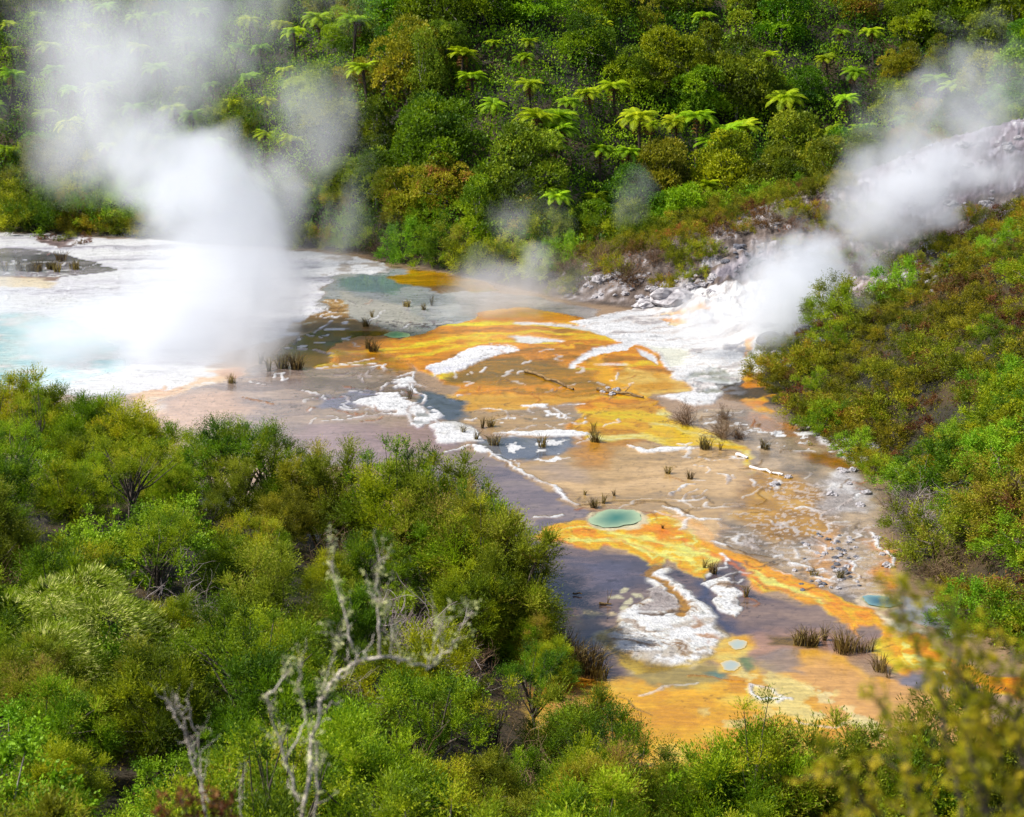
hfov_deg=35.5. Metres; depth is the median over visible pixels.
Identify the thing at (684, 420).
twiggy shrub
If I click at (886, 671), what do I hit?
rush clump
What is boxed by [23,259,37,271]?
rush clump
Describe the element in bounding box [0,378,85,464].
feathery tree
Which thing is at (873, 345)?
heath shrub
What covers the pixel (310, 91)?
forest tree
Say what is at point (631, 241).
heath shrub
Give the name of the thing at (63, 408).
feathery tree
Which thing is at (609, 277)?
rock
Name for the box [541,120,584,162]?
tree fern
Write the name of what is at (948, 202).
rock
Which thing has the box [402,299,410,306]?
rush clump
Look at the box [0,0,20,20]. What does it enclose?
forest tree
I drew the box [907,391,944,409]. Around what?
heath shrub
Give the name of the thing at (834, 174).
heath shrub
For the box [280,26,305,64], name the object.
tree fern
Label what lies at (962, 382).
heath shrub
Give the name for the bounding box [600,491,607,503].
rush clump
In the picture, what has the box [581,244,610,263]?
heath shrub
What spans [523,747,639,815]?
feathery tree
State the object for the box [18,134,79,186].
forest tree
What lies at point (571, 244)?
scrub bush
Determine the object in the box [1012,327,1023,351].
heath shrub
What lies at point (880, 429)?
heath shrub
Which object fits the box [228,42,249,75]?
tree fern
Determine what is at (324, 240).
scrub bush
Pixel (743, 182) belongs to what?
scrub bush
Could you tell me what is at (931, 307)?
heath shrub
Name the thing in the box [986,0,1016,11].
forest tree
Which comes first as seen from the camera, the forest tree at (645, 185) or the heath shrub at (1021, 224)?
the heath shrub at (1021, 224)
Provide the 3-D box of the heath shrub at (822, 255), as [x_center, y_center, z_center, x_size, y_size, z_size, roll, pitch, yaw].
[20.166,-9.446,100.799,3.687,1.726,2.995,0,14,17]
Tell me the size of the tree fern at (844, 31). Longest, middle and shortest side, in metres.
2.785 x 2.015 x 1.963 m
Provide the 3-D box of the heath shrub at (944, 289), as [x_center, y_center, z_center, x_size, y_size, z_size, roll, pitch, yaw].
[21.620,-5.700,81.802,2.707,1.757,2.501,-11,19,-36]
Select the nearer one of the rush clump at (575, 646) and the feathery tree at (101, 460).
the rush clump at (575, 646)
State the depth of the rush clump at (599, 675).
47.29 m
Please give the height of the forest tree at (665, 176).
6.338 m
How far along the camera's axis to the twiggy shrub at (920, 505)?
60.13 m
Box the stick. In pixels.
[599,591,611,604]
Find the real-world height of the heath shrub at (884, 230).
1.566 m
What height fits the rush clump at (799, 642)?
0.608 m
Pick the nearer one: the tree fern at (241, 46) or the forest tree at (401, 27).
the forest tree at (401, 27)
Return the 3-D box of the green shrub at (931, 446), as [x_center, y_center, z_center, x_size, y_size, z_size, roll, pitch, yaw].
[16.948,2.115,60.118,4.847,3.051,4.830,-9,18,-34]
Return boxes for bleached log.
[735,453,747,458]
[749,465,783,474]
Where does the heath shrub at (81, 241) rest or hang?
on the ground
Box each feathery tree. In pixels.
[0,364,61,455]
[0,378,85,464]
[0,412,52,474]
[0,418,22,450]
[0,432,9,445]
[0,453,47,521]
[0,457,42,485]
[0,474,50,587]
[0,498,32,526]
[0,530,128,642]
[0,563,33,636]
[0,605,48,716]
[0,628,94,728]
[0,669,129,785]
[0,732,119,816]
[0,764,96,816]
[0,784,94,816]
[1,517,50,587]
[2,800,30,816]
[18,533,134,622]
[20,399,111,467]
[22,804,135,816]
[23,455,122,535]
[39,385,142,467]
[51,420,140,484]
[58,445,127,512]
[62,438,102,458]
[64,426,190,523]
[70,631,222,779]
[79,393,197,481]
[96,628,202,751]
[112,497,206,608]
[113,416,219,501]
[126,450,183,505]
[129,713,332,816]
[134,435,218,504]
[134,456,201,515]
[138,587,212,657]
[150,584,325,716]
[160,639,361,776]
[172,410,267,506]
[172,763,345,816]
[178,410,293,521]
[179,489,231,535]
[181,522,303,622]
[184,623,255,704]
[184,730,333,816]
[189,533,346,672]
[190,415,322,512]
[192,451,272,534]
[193,713,292,772]
[203,598,359,722]
[206,506,286,549]
[207,765,306,816]
[219,533,272,586]
[243,518,295,557]
[246,444,324,541]
[250,482,318,545]
[267,434,355,549]
[268,686,386,815]
[288,431,392,555]
[295,699,471,816]
[296,546,362,597]
[298,685,381,749]
[308,567,371,625]
[308,573,402,669]
[319,445,460,582]
[319,638,393,694]
[322,761,524,816]
[340,524,430,613]
[343,611,494,746]
[356,657,496,809]
[368,748,485,816]
[371,444,534,578]
[377,682,470,759]
[395,490,548,637]
[409,508,503,589]
[421,555,518,650]
[424,483,533,635]
[426,744,533,816]
[447,506,574,653]
[462,785,551,816]
[472,561,573,665]
[477,590,564,661]
[483,744,558,814]
[493,635,583,737]
[498,619,528,657]
[501,672,633,787]
[504,617,556,666]
[510,611,563,672]
[519,759,676,816]
[521,632,581,692]
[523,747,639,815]
[525,694,690,776]
[527,728,643,799]
[531,798,597,816]
[539,698,619,752]
[543,734,659,816]
[627,802,650,816]
[628,744,741,816]
[642,743,768,816]
[654,759,693,796]
[684,737,849,816]
[716,794,790,816]
[717,714,888,816]
[756,699,934,816]
[792,720,948,816]
[860,726,1001,816]
[868,717,1023,816]
[884,660,1023,816]
[942,798,1021,816]
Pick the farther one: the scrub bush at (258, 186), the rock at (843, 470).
the scrub bush at (258, 186)
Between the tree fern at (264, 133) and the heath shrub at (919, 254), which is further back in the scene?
the tree fern at (264, 133)
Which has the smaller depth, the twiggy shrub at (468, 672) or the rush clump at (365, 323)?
the twiggy shrub at (468, 672)
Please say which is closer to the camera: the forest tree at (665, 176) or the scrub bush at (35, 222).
the forest tree at (665, 176)
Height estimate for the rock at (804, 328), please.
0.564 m
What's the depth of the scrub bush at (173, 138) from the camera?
136.09 m
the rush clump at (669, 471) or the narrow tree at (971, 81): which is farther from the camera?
the narrow tree at (971, 81)
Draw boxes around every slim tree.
[0,375,10,409]
[5,398,39,478]
[8,379,51,462]
[100,487,125,530]
[209,699,369,816]
[336,449,382,565]
[342,775,385,816]
[351,432,416,565]
[375,433,447,586]
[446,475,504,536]
[462,475,522,573]
[464,669,526,783]
[623,734,661,805]
[720,683,794,800]
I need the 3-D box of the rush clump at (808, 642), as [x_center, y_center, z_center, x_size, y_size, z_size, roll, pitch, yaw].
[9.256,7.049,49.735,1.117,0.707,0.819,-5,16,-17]
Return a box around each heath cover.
[560,180,1018,291]
[759,231,1023,649]
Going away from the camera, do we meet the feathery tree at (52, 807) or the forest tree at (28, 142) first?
the feathery tree at (52, 807)
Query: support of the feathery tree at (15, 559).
on the ground
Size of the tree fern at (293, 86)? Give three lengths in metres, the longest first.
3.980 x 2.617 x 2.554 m
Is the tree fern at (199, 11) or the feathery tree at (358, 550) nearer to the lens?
the feathery tree at (358, 550)
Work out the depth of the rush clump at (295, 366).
84.89 m
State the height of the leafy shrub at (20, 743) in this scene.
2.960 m
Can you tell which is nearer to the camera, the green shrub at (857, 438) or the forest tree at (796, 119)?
the green shrub at (857, 438)
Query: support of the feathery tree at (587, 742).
on the ground
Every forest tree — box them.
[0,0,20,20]
[11,132,65,164]
[15,0,59,10]
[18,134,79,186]
[87,0,136,12]
[184,0,241,11]
[206,169,243,209]
[244,0,289,13]
[262,176,319,217]
[275,60,347,123]
[289,97,375,157]
[299,0,336,14]
[316,0,379,56]
[316,156,370,198]
[317,0,357,7]
[328,55,381,101]
[331,0,384,32]
[340,144,410,207]
[358,94,401,154]
[359,0,442,25]
[365,10,458,104]
[365,18,413,53]
[366,162,437,224]
[390,93,491,175]
[391,0,491,37]
[393,23,431,71]
[394,89,460,153]
[408,150,479,214]
[419,18,473,75]
[433,0,520,21]
[456,172,514,241]
[470,119,570,212]
[497,0,577,24]
[557,12,617,67]
[569,0,631,27]
[569,198,619,239]
[594,0,654,11]
[598,160,663,225]
[599,44,665,98]
[622,135,693,209]
[637,23,716,91]
[655,0,715,17]
[658,63,732,122]
[666,180,707,210]
[683,20,725,67]
[686,127,758,196]
[700,190,739,211]
[701,32,782,120]
[725,0,792,24]
[731,143,806,196]
[738,108,824,173]
[742,146,796,194]
[747,73,802,118]
[750,0,811,46]
[771,156,807,186]
[783,0,818,13]
[786,65,828,105]
[801,138,854,173]
[804,134,861,177]
[824,122,879,152]
[826,0,882,23]
[842,126,905,167]
[864,76,924,125]
[875,39,927,88]
[880,0,929,19]
[887,0,932,48]
[889,121,927,150]
[905,0,988,50]
[908,97,955,134]
[913,0,979,22]
[928,87,990,137]
[945,11,1015,82]
[948,48,1022,102]
[969,79,1023,122]
[977,0,1023,45]
[984,25,1023,101]
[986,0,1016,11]
[1001,18,1023,58]
[1011,76,1023,114]
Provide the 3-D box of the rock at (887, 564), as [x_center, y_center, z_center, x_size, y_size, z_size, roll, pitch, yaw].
[13.296,5.569,56.463,0.445,0.268,0.423,12,19,38]
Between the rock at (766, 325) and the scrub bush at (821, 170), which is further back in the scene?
the scrub bush at (821, 170)
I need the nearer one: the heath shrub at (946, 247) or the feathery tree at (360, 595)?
the feathery tree at (360, 595)
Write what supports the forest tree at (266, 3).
on the ground
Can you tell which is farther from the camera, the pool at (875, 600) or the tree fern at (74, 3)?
the tree fern at (74, 3)
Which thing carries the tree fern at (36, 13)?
on the ground
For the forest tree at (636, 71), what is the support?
on the ground
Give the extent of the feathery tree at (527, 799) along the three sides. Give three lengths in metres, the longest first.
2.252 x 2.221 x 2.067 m
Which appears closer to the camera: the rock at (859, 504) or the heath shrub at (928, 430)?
the rock at (859, 504)
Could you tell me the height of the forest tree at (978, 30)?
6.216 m
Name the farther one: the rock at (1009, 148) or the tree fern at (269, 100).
the tree fern at (269, 100)
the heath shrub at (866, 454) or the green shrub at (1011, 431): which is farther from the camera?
the heath shrub at (866, 454)
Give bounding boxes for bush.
[0,140,34,169]
[0,163,25,203]
[0,165,30,188]
[0,175,53,226]
[0,185,23,218]
[0,189,52,235]
[1,182,81,238]
[5,158,58,194]
[25,168,73,201]
[27,115,98,164]
[28,188,69,226]
[45,168,101,210]
[46,183,100,223]
[49,214,88,235]
[55,121,117,170]
[59,208,124,234]
[60,175,125,226]
[73,151,141,206]
[74,161,114,193]
[89,174,161,229]
[93,167,144,212]
[93,210,140,235]
[97,114,157,164]
[115,179,180,229]
[121,207,179,237]
[125,164,174,202]
[131,137,199,167]
[137,159,198,192]
[156,133,204,175]
[158,192,207,230]
[177,98,232,150]
[196,149,245,185]
[198,166,264,224]
[201,91,271,136]
[219,114,262,154]
[221,205,278,245]
[232,177,267,212]
[240,189,312,239]
[261,188,297,213]
[269,219,328,250]
[287,184,337,216]
[298,223,346,250]
[318,175,360,208]
[328,209,372,249]
[329,191,369,227]
[331,201,399,252]
[371,215,438,266]
[376,197,419,230]
[400,194,442,235]
[406,230,458,269]
[412,207,461,251]
[432,217,490,272]
[441,190,499,226]
[442,233,497,277]
[468,229,536,282]
[476,234,513,266]
[505,191,570,244]
[511,240,557,282]
[515,214,575,258]
[535,227,585,272]
[536,201,602,247]
[561,218,626,245]
[566,239,599,262]
[596,199,664,244]
[601,196,672,242]
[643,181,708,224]
[644,207,691,234]
[691,189,744,210]
[727,175,760,198]
[743,180,785,201]
[784,171,815,190]
[791,162,827,177]
[839,139,889,173]
[876,127,930,162]
[908,125,950,150]
[939,117,980,136]
[973,100,1023,129]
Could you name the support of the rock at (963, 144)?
on the ground
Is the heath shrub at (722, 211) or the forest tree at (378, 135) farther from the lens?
the forest tree at (378, 135)
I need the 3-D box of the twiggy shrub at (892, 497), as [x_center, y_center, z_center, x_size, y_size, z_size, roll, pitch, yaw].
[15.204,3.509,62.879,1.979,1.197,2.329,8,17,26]
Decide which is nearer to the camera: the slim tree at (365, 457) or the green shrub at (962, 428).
the slim tree at (365, 457)
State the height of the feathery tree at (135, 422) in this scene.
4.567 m
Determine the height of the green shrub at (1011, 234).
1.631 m
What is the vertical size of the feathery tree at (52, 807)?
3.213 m
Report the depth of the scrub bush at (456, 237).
113.09 m
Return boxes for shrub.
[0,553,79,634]
[0,559,203,725]
[0,582,39,648]
[0,693,56,797]
[0,710,105,816]
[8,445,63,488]
[24,615,128,697]
[40,166,93,196]
[47,502,152,592]
[53,235,65,240]
[61,230,76,237]
[71,239,85,244]
[71,507,142,572]
[73,230,83,235]
[74,131,107,167]
[75,612,186,695]
[96,151,127,172]
[99,785,200,816]
[108,554,228,644]
[116,748,197,815]
[123,488,220,571]
[123,503,220,594]
[126,775,181,816]
[149,681,220,816]
[150,771,237,816]
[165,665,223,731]
[202,134,236,166]
[236,758,248,816]
[256,522,480,816]
[296,514,373,574]
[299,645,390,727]
[330,572,482,675]
[339,711,485,812]
[350,219,404,259]
[381,581,422,632]
[421,659,490,690]
[422,666,502,749]
[439,613,516,690]
[498,703,569,795]
[543,273,577,295]
[545,249,584,274]
[547,241,580,264]
[557,263,593,288]
[570,237,592,258]
[574,246,614,274]
[579,230,620,262]
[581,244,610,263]
[585,250,634,278]
[591,236,620,253]
[593,249,657,293]
[601,239,640,253]
[609,237,644,256]
[610,228,642,247]
[612,761,705,816]
[615,230,659,253]
[635,226,675,244]
[635,237,672,266]
[639,229,658,246]
[643,232,674,250]
[645,271,679,287]
[646,216,677,238]
[646,705,821,816]
[658,246,692,266]
[658,396,701,428]
[659,231,703,257]
[663,218,711,242]
[668,203,720,228]
[673,259,709,281]
[678,217,704,233]
[683,233,730,262]
[690,209,721,228]
[695,408,745,440]
[697,211,735,237]
[699,207,722,223]
[711,399,737,419]
[712,204,735,221]
[717,215,756,234]
[723,203,750,222]
[724,422,754,441]
[734,196,766,212]
[736,193,765,208]
[738,352,800,382]
[740,349,791,373]
[747,340,779,357]
[751,206,772,217]
[753,208,785,229]
[754,182,797,201]
[756,371,793,397]
[760,177,803,200]
[761,330,799,346]
[765,190,805,207]
[767,340,844,377]
[770,198,814,220]
[770,233,808,245]
[770,390,804,402]
[771,333,807,351]
[773,367,801,379]
[774,389,851,428]
[775,390,847,418]
[780,384,829,413]
[781,340,816,363]
[783,214,815,232]
[783,565,1023,816]
[784,368,810,390]
[786,395,851,435]
[788,336,839,369]
[790,364,831,398]
[792,328,819,338]
[793,176,805,193]
[794,175,835,200]
[796,268,865,323]
[796,281,857,337]
[797,177,826,190]
[798,199,837,220]
[799,319,862,356]
[801,215,842,232]
[804,422,870,449]
[806,394,867,427]
[807,225,845,248]
[807,313,853,340]
[808,197,832,208]
[808,246,857,267]
[809,351,861,375]
[811,167,836,181]
[813,256,853,275]
[814,391,852,405]
[819,197,867,226]
[820,370,860,394]
[822,404,884,435]
[823,338,866,354]
[825,167,862,191]
[825,171,853,184]
[827,306,891,332]
[827,424,881,458]
[829,362,868,384]
[829,382,892,422]
[832,245,868,263]
[837,253,872,278]
[837,735,968,816]
[839,243,866,257]
[841,443,892,470]
[842,223,880,246]
[847,387,925,426]
[849,322,885,340]
[851,341,885,360]
[851,352,899,383]
[852,384,894,406]
[853,451,904,477]
[854,216,896,238]
[854,355,884,375]
[855,259,900,278]
[855,276,912,312]
[859,416,918,451]
[861,241,914,264]
[861,253,921,304]
[862,297,903,325]
[863,324,896,342]
[863,454,935,502]
[866,350,890,360]
[869,365,924,401]
[871,256,902,273]
[872,492,975,575]
[873,434,971,500]
[873,468,936,518]
[874,482,915,511]
[878,360,917,380]
[878,447,901,462]
[879,329,931,364]
[879,482,956,539]
[882,307,917,324]
[887,284,935,304]
[887,386,924,406]
[887,459,923,481]
[890,212,925,232]
[890,311,941,335]
[891,532,982,592]
[893,240,919,254]
[894,224,926,245]
[894,325,954,363]
[894,429,1005,495]
[894,734,1013,815]
[896,249,933,268]
[897,316,938,347]
[897,412,943,436]
[898,310,932,324]
[899,490,940,517]
[904,281,960,311]
[905,358,953,385]
[906,265,946,280]
[906,348,990,386]
[906,435,931,462]
[907,228,954,255]
[907,347,951,371]
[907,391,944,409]
[909,257,930,270]
[910,277,939,291]
[910,431,963,483]
[910,489,993,551]
[914,296,965,322]
[916,335,993,369]
[917,421,952,442]
[918,222,941,234]
[919,300,950,313]
[920,480,974,509]
[920,572,1018,642]
[922,245,991,284]
[927,486,983,517]
[928,571,991,607]
[929,314,987,342]
[930,234,973,251]
[930,281,957,294]
[931,249,969,276]
[931,314,970,333]
[932,268,985,295]
[932,416,978,457]
[935,288,993,321]
[936,411,979,436]
[939,448,1023,528]
[942,417,1008,463]
[944,229,963,238]
[947,368,1023,437]
[948,236,976,254]
[948,370,992,408]
[948,381,976,403]
[952,201,986,219]
[952,240,997,265]
[952,413,1023,487]
[952,470,1023,559]
[953,264,987,285]
[953,350,1023,407]
[954,206,997,226]
[954,381,1003,427]
[956,598,1023,656]
[962,280,1001,296]
[962,564,1023,647]
[963,263,1003,289]
[963,336,1023,384]
[963,419,1023,471]
[964,224,998,244]
[965,301,1000,322]
[965,313,1009,337]
[965,501,1023,575]
[971,233,1006,259]
[971,283,1006,305]
[972,570,1023,608]
[973,323,1023,354]
[975,202,1004,219]
[975,234,1000,249]
[975,356,1002,370]
[976,217,1009,236]
[976,402,1023,441]
[978,583,1023,648]
[982,286,1023,307]
[984,256,1004,262]
[984,356,1023,408]
[985,241,1023,265]
[985,384,1023,438]
[986,253,1023,291]
[989,258,1023,275]
[989,304,1018,325]
[990,215,1010,224]
[990,242,1016,255]
[990,306,1023,336]
[992,222,1023,248]
[993,217,1023,239]
[994,268,1023,282]
[994,440,1023,469]
[995,195,1018,215]
[995,471,1023,518]
[996,417,1023,445]
[997,365,1023,404]
[998,295,1023,321]
[1002,236,1023,250]
[1003,194,1023,214]
[1003,206,1019,224]
[1007,207,1023,231]
[1008,198,1023,219]
[1009,281,1023,294]
[1011,548,1023,572]
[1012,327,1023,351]
[1014,214,1023,235]
[1016,232,1023,258]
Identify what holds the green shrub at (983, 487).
on the ground
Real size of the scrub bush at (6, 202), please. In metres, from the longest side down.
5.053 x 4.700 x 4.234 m
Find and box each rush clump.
[0,259,12,270]
[9,253,23,270]
[14,261,28,270]
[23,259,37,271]
[30,262,42,271]
[35,257,43,270]
[45,261,57,269]
[46,259,57,269]
[50,261,63,271]
[53,250,72,261]
[66,259,79,269]
[226,373,235,383]
[258,352,264,363]
[261,356,272,370]
[268,350,296,368]
[285,350,309,369]
[360,317,370,326]
[362,338,381,351]
[364,336,373,348]
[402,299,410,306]
[402,385,413,398]
[419,303,425,309]
[473,428,482,439]
[476,416,485,428]
[484,433,503,445]
[485,416,502,426]
[534,433,551,447]
[549,624,598,669]
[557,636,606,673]
[569,637,622,677]
[583,429,607,442]
[588,660,614,680]
[589,421,596,432]
[589,496,602,508]
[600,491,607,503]
[663,465,673,473]
[684,468,694,479]
[697,434,714,450]
[700,559,722,573]
[702,558,709,567]
[739,584,753,597]
[759,438,773,449]
[788,625,811,645]
[792,623,829,647]
[807,566,818,576]
[809,629,823,645]
[819,622,834,640]
[824,624,865,655]
[836,568,847,578]
[853,639,875,653]
[863,652,890,672]
[865,632,879,651]
[881,663,892,677]
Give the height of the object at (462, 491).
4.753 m
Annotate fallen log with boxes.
[524,369,573,389]
[596,386,643,397]
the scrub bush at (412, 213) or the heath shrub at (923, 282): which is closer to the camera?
the heath shrub at (923, 282)
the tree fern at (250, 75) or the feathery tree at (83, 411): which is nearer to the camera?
the feathery tree at (83, 411)
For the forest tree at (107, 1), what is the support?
on the ground
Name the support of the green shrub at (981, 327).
on the ground
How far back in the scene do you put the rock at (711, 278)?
100.31 m
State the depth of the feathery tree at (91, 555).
42.79 m
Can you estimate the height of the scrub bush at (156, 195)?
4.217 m
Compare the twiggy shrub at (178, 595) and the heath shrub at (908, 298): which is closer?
the twiggy shrub at (178, 595)
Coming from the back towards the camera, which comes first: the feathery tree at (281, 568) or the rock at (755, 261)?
the rock at (755, 261)
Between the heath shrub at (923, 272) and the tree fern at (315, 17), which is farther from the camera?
the tree fern at (315, 17)
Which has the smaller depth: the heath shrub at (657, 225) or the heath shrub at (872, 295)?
the heath shrub at (872, 295)
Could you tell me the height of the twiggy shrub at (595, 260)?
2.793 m
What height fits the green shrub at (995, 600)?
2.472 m
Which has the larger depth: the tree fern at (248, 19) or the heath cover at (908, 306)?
the tree fern at (248, 19)
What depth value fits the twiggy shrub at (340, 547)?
53.16 m
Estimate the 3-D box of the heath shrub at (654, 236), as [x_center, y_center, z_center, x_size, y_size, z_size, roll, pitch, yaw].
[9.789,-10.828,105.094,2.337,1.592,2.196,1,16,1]
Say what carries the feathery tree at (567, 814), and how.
on the ground
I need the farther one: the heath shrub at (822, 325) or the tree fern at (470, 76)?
the tree fern at (470, 76)
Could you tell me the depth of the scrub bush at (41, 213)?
129.44 m
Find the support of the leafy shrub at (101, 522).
on the ground
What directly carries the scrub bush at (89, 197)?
on the ground
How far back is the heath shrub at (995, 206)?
102.86 m
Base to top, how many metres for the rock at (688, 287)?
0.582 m
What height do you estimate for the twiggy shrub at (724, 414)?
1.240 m
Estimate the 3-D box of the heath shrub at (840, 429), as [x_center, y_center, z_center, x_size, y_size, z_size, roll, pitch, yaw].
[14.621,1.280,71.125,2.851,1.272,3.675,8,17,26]
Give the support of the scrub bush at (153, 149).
on the ground
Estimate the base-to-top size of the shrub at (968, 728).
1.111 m
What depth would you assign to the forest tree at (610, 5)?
139.20 m
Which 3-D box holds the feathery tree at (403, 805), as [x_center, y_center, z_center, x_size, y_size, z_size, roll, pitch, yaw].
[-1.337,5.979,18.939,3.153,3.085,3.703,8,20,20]
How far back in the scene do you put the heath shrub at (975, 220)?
101.75 m
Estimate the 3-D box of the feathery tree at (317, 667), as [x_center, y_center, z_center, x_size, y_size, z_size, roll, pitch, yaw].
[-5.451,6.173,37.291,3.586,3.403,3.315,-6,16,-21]
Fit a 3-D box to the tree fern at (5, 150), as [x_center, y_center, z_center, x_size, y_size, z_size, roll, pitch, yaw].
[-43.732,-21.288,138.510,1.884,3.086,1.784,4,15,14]
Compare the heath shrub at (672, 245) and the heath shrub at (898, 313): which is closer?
the heath shrub at (898, 313)
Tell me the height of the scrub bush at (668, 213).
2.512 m
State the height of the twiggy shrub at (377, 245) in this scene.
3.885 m
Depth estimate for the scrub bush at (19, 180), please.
135.37 m
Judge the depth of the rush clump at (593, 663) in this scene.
47.52 m
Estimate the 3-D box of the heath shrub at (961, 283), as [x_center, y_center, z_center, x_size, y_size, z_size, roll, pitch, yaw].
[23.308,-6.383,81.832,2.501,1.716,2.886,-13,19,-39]
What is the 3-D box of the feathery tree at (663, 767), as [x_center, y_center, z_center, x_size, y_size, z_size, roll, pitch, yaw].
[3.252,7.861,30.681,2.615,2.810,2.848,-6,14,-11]
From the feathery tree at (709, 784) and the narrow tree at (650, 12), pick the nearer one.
the feathery tree at (709, 784)
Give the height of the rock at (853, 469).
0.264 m
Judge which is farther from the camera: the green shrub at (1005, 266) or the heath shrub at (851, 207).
the heath shrub at (851, 207)
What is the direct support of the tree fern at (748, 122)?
on the ground
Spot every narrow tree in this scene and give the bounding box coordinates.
[140,0,162,14]
[270,0,296,25]
[402,24,451,109]
[627,0,664,41]
[902,109,931,138]
[918,33,950,74]
[950,70,986,128]
[955,0,996,25]
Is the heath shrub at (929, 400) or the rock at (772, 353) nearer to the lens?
the heath shrub at (929, 400)
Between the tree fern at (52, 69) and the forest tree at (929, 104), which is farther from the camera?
the tree fern at (52, 69)
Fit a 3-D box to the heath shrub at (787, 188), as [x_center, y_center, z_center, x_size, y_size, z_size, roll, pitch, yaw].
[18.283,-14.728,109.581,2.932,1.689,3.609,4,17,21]
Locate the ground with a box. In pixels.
[0,0,1023,816]
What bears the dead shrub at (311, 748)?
on the ground
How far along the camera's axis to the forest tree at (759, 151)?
125.44 m
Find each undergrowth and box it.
[0,0,1023,257]
[1,458,556,816]
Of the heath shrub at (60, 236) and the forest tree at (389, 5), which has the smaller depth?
the heath shrub at (60, 236)
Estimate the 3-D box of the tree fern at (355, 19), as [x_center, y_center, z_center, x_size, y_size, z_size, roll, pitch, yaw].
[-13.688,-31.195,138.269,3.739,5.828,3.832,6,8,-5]
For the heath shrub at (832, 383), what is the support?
on the ground
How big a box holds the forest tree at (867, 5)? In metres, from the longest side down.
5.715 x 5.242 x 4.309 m
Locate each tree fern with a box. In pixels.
[0,67,29,111]
[0,100,6,113]
[0,145,17,168]
[1,20,17,40]
[3,46,20,68]
[29,11,48,37]
[31,108,57,132]
[35,41,66,78]
[40,65,69,100]
[54,116,85,165]
[59,84,80,119]
[61,0,87,35]
[78,22,102,56]
[79,81,113,130]
[92,1,121,41]
[95,142,119,170]
[101,80,116,101]
[122,102,150,144]
[123,12,149,52]
[124,42,152,75]
[140,62,171,104]
[150,10,173,36]
[158,102,187,139]
[172,36,200,68]
[173,85,192,109]
[178,109,205,149]
[185,51,210,91]
[187,7,212,42]
[201,81,221,101]
[205,137,229,170]
[221,99,239,131]
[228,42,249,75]
[236,15,262,54]
[237,71,263,100]
[250,43,270,74]
[253,129,275,167]
[255,96,278,130]
[268,20,294,55]
[275,65,297,92]
[277,133,308,170]
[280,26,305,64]
[282,76,309,111]
[300,11,332,59]
[334,13,376,60]
[344,61,383,117]
[446,46,480,97]
[454,71,489,114]
[476,97,507,141]
[484,39,503,63]
[497,140,515,152]
[511,52,535,92]
[511,107,558,164]
[514,77,544,119]
[517,37,539,60]
[534,129,571,183]
[540,108,581,159]
[540,188,574,232]
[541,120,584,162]
[555,96,581,130]
[573,86,604,126]
[577,191,608,211]
[582,143,618,189]
[595,20,614,54]
[595,80,633,129]
[609,145,641,163]
[616,107,661,163]
[641,120,662,143]
[659,113,692,139]
[672,109,720,167]
[690,11,718,33]
[693,137,733,158]
[694,179,725,193]
[703,121,748,164]
[728,117,764,159]
[757,50,779,70]
[765,88,808,137]
[813,52,838,89]
[814,123,846,136]
[829,28,852,54]
[832,93,860,127]
[839,66,870,109]
[848,122,878,136]
[858,27,884,63]
[890,114,913,126]
[918,73,951,98]
[936,79,974,92]
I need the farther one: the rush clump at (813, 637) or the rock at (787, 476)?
the rock at (787, 476)
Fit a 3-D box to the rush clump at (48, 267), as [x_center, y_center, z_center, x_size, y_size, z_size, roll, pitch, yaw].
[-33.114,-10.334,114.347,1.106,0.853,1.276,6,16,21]
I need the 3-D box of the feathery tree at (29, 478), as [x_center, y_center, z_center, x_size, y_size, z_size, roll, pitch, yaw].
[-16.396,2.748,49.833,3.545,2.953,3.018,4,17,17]
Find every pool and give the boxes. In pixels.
[384,331,409,337]
[588,509,641,526]
[720,660,740,670]
[728,639,746,649]
[862,595,901,606]
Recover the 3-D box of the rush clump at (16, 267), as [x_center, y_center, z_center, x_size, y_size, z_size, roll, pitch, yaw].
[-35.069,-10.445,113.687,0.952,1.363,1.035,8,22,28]
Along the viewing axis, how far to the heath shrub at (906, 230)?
102.14 m
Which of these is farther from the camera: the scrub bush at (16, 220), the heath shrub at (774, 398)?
the scrub bush at (16, 220)
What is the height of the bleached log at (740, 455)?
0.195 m
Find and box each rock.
[591,274,606,281]
[603,275,611,280]
[612,271,621,277]
[621,291,628,295]
[631,298,656,308]
[634,294,644,299]
[636,273,646,279]
[648,286,658,292]
[650,287,693,307]
[682,283,696,290]
[700,282,707,286]
[704,288,715,293]
[707,276,717,281]
[720,259,729,263]
[733,244,744,249]
[749,257,765,265]
[756,331,783,344]
[760,322,772,327]
[762,350,780,358]
[768,480,779,486]
[780,246,789,251]
[784,474,792,478]
[796,325,810,332]
[805,247,818,252]
[826,491,837,495]
[839,468,849,472]
[848,467,858,471]
[855,501,864,506]
[861,489,871,494]
[882,561,894,568]
[934,185,947,191]
[942,199,957,206]
[955,140,969,147]
[960,161,973,167]
[978,200,993,206]
[1001,142,1012,146]
[1003,144,1015,151]
[1013,135,1023,139]
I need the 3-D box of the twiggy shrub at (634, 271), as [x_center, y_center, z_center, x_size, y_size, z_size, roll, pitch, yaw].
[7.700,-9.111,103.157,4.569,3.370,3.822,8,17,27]
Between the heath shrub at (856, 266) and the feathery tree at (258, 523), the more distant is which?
the heath shrub at (856, 266)
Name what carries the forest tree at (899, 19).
on the ground
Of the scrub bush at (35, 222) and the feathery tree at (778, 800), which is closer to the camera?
the feathery tree at (778, 800)
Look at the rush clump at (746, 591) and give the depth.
53.60 m
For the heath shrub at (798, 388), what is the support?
on the ground
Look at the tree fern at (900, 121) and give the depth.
133.52 m
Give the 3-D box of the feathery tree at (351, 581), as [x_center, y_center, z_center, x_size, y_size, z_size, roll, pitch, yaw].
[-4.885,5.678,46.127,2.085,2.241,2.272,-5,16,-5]

